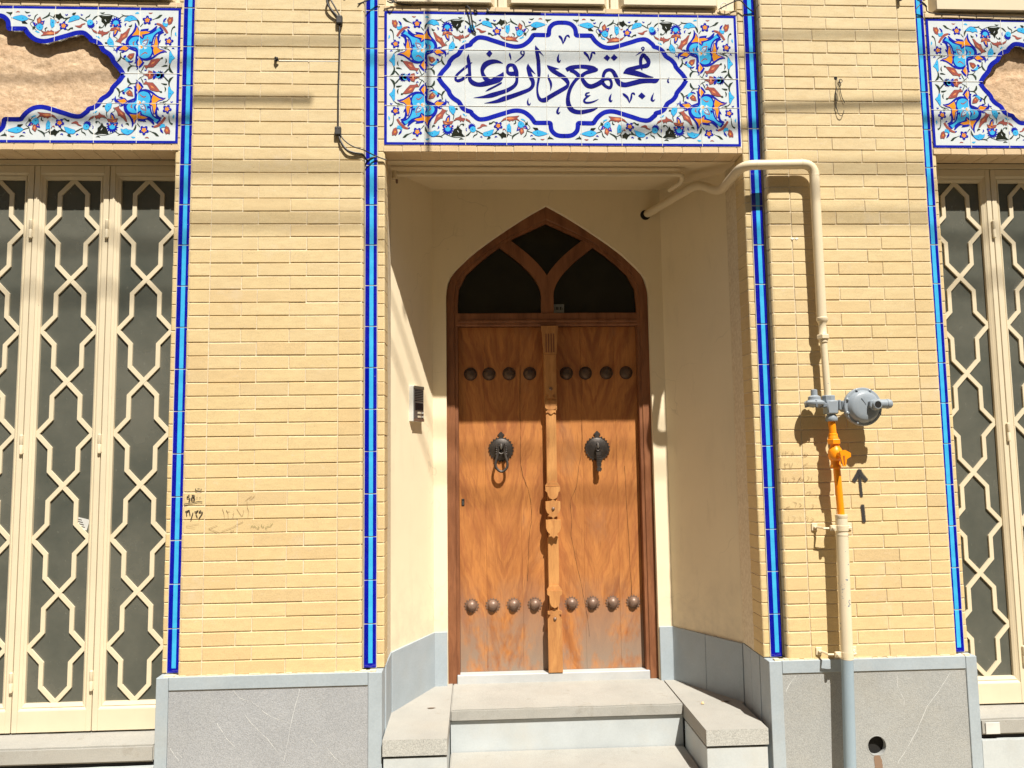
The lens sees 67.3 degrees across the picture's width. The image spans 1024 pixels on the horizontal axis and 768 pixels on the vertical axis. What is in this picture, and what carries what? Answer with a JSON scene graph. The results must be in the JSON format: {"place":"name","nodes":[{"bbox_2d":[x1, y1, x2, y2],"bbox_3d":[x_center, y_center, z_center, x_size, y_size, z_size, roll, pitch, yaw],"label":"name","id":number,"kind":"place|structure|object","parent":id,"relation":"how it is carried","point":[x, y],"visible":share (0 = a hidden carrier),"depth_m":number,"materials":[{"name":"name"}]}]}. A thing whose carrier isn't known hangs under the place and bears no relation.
{"place":"outdoors","nodes":[
{"label":"outdoors","id":0,"kind":"place"},
{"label":"pavement","id":1,"kind":"structure","parent":0,"visible":0},
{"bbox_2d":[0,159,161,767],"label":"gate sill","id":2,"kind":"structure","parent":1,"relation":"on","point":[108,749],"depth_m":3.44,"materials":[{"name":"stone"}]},
{"bbox_2d":[0,160,175,733],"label":"folding gate","id":3,"kind":"structure","parent":2,"relation":"on","point":[86,259],"depth_m":3.74,"materials":[{"name":"beige metal"}]},
{"bbox_2d":[74,517,88,529],"bbox_3d":[-2.073,0.673,3.706,0.062,0.052,0.001,14,-6,-1],"label":"sticker","id":4,"kind":"object","parent":3,"relation":"attached to","point":[83,522],"visible":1,"depth_m":3.71,"materials":[{"name":"paper"}]},
{"bbox_2d":[154,667,384,767],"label":"stone plinth","id":5,"kind":"structure","parent":1,"relation":"on","point":[335,719],"depth_m":3.47,"materials":[{"name":"grey stone"}]},
{"bbox_2d":[162,0,390,675],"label":"brick pier","id":6,"kind":"structure","parent":5,"relation":"on","point":[280,384],"depth_m":3.64,"materials":[{"name":"beige brick"}]},
{"bbox_2d":[0,0,182,159],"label":"tile panel","id":7,"kind":"object","parent":6,"relation":"attached to","point":[89,79],"visible":1,"depth_m":3.77,"materials":[{"name":"multicoloured tile"}]},
{"bbox_2d":[30,0,179,2],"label":"window","id":8,"kind":"structure","parent":6,"relation":"attached to","point":[174,1],"depth_m":3.81,"materials":[{"name":"beige metal"}]},
{"bbox_2d":[184,488,272,532],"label":"pencil notes","id":9,"kind":"object","parent":6,"relation":"attached to","point":[193,496],"visible":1,"depth_m":3.54,"materials":[{"name":"black"}]},
{"bbox_2d":[279,60,337,61],"bbox_3d":[-0.994,-1.581,3.763,0.291,0.003,0.002,-1,-5,-3],"label":"chalk line","id":10,"kind":"object","parent":6,"relation":"attached to","point":[299,60],"visible":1,"depth_m":3.76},
{"bbox_2d":[326,0,386,160],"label":"cable","id":11,"kind":"object","parent":6,"relation":"attached to","point":[339,19],"depth_m":3.75,"materials":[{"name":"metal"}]},
{"bbox_2d":[358,0,411,5],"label":"corner wire","id":12,"kind":"object","parent":6,"relation":"attached to","point":[393,1],"visible":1,"depth_m":3.84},
{"bbox_2d":[386,0,733,9],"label":"window","id":13,"kind":"structure","parent":6,"relation":"attached to","point":[669,4],"depth_m":3.90,"materials":[{"name":"beige metal"}]},
{"bbox_2d":[383,6,741,161],"bbox_3d":[0.255,-1.525,3.925,1.800,0.758,0.126,-1,-5,-3],"label":"tile panel","id":14,"kind":"object","parent":6,"relation":"attached to","point":[601,84],"visible":1,"depth_m":3.86,"materials":[{"name":"tile"}]},
{"bbox_2d":[465,5,477,32],"bbox_3d":[-0.204,-1.831,3.860,0.066,0.144,0.026,-1,-5,3],"label":"sign wire","id":15,"kind":"object","parent":14,"relation":"hanging from","point":[466,6],"visible":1,"depth_m":3.85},
{"bbox_2d":[486,9,540,12],"bbox_3d":[0.007,-1.883,3.881,0.277,0.022,0.009,-1,-5,-3],"label":"sign lead","id":16,"kind":"object","parent":14,"relation":"on","point":[510,12],"visible":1,"depth_m":3.88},
{"bbox_2d":[385,160,762,731],"bbox_3d":[0.252,0.283,4.388,2.120,3.620,1.238,-1,-5,-3],"label":"entrance alcove","id":17,"kind":"object","parent":1,"relation":"on","point":[674,255],"visible":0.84,"depth_m":4.28,"materials":[{"name":"beige paint"}]},
{"bbox_2d":[409,386,423,421],"bbox_3d":[-0.521,0.109,4.192,0.038,0.192,0.113,-3,-6,22],"label":"intercom","id":18,"kind":"object","parent":17,"relation":"attached to","point":[416,403],"visible":1,"depth_m":4.16,"materials":[{"name":"black plastic"}]},
{"bbox_2d":[392,170,684,191],"bbox_3d":[0.147,-1.075,4.090,1.547,0.071,0.163,-1,-5,-3],"label":"ceiling conduit","id":19,"kind":"object","parent":17,"relation":"attached to","point":[396,174],"visible":1,"depth_m":4.02,"materials":[{"name":"beige metal"}]},
{"bbox_2d":[446,207,658,683],"bbox_3d":[0.218,0.310,4.481,1.193,2.739,0.134,-1,-5,-3],"label":"wooden door","id":20,"kind":"structure","parent":17,"relation":"attached to","point":[551,536],"depth_m":4.48,"materials":[{"name":"brown wood"}]},
{"bbox_2d":[458,327,548,671],"bbox_3d":[-0.051,0.647,4.452,0.507,1.975,0.105,-1,-5,-3],"label":"door leaf","id":21,"kind":"structure","parent":20,"relation":"in","point":[504,599],"depth_m":4.46,"materials":[{"name":"brown wood"}]},
{"bbox_2d":[547,327,644,668],"bbox_3d":[0.476,0.643,4.485,0.544,1.975,0.091,-1,-5,-3],"label":"door leaf","id":22,"kind":"structure","parent":20,"relation":"in","point":[601,603],"depth_m":4.48,"materials":[{"name":"brown wood"}]},
{"bbox_2d":[382,667,768,767],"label":"entrance steps","id":23,"kind":"structure","parent":1,"relation":"on","point":[630,717],"depth_m":3.88,"materials":[{"name":"stone"}]},
{"bbox_2d":[760,652,983,767],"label":"stone plinth","id":24,"kind":"structure","parent":1,"relation":"on","point":[917,711],"depth_m":3.60,"materials":[{"name":"grey stone"}]},
{"bbox_2d":[725,0,967,658],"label":"brick pier","id":25,"kind":"structure","parent":24,"relation":"on","point":[870,155],"depth_m":3.79,"materials":[{"name":"beige brick"}]},
{"bbox_2d":[718,0,752,12],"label":"corner lead","id":26,"kind":"object","parent":25,"relation":"attached to","point":[735,1],"visible":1,"depth_m":3.92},
{"bbox_2d":[640,159,892,767],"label":"gas pipe","id":27,"kind":"object","parent":25,"relation":"attached to","point":[861,406],"visible":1,"depth_m":3.62,"materials":[{"name":"beige metal"}]},
{"bbox_2d":[783,451,812,520],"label":"pencil notes","id":28,"kind":"object","parent":25,"relation":"attached to","point":[797,481],"visible":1,"depth_m":3.69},
{"bbox_2d":[834,76,844,115],"bbox_3d":[1.648,-1.448,3.873,0.051,0.212,0.017,-1,-5,-3],"label":"wire hook","id":29,"kind":"object","parent":25,"relation":"hanging from","point":[835,77],"visible":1,"depth_m":3.87,"materials":[{"name":"black metal"}]},
{"bbox_2d":[852,469,867,522],"bbox_3d":[1.675,0.536,3.693,0.092,0.260,0.001,-1,-5,-3],"label":"sprayed arrow","id":30,"kind":"object","parent":25,"relation":"attached to","point":[859,474],"visible":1,"depth_m":3.70,"materials":[{"name":"grey paint"}]},
{"bbox_2d":[916,0,1023,17],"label":"edge wire","id":31,"kind":"object","parent":25,"relation":"attached to","point":[924,4],"visible":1,"depth_m":3.99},
{"bbox_2d":[924,13,1023,162],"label":"tile panel","id":32,"kind":"object","parent":25,"relation":"attached to","point":[976,72],"visible":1,"depth_m":3.97,"materials":[{"name":"multicoloured tile"}]},
{"bbox_2d":[925,0,1023,14],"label":"window","id":33,"kind":"structure","parent":25,"relation":"attached to","point":[978,6],"depth_m":3.99,"materials":[{"name":"beige metal"}]},
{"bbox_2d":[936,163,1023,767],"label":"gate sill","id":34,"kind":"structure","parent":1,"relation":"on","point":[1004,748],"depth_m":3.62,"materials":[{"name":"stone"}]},
{"bbox_2d":[936,164,1023,703],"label":"folding gate","id":35,"kind":"structure","parent":34,"relation":"on","point":[981,211],"depth_m":3.97,"materials":[{"name":"beige metal"}]},
{"bbox_2d":[985,722,999,733],"bbox_3d":[2.260,1.618,3.616,0.068,0.052,0.004,-1,-5,-3],"label":"metal clip","id":36,"kind":"object","parent":34,"relation":"attached to","point":[992,727],"visible":1,"depth_m":3.61,"materials":[{"name":"white"}]}
]}

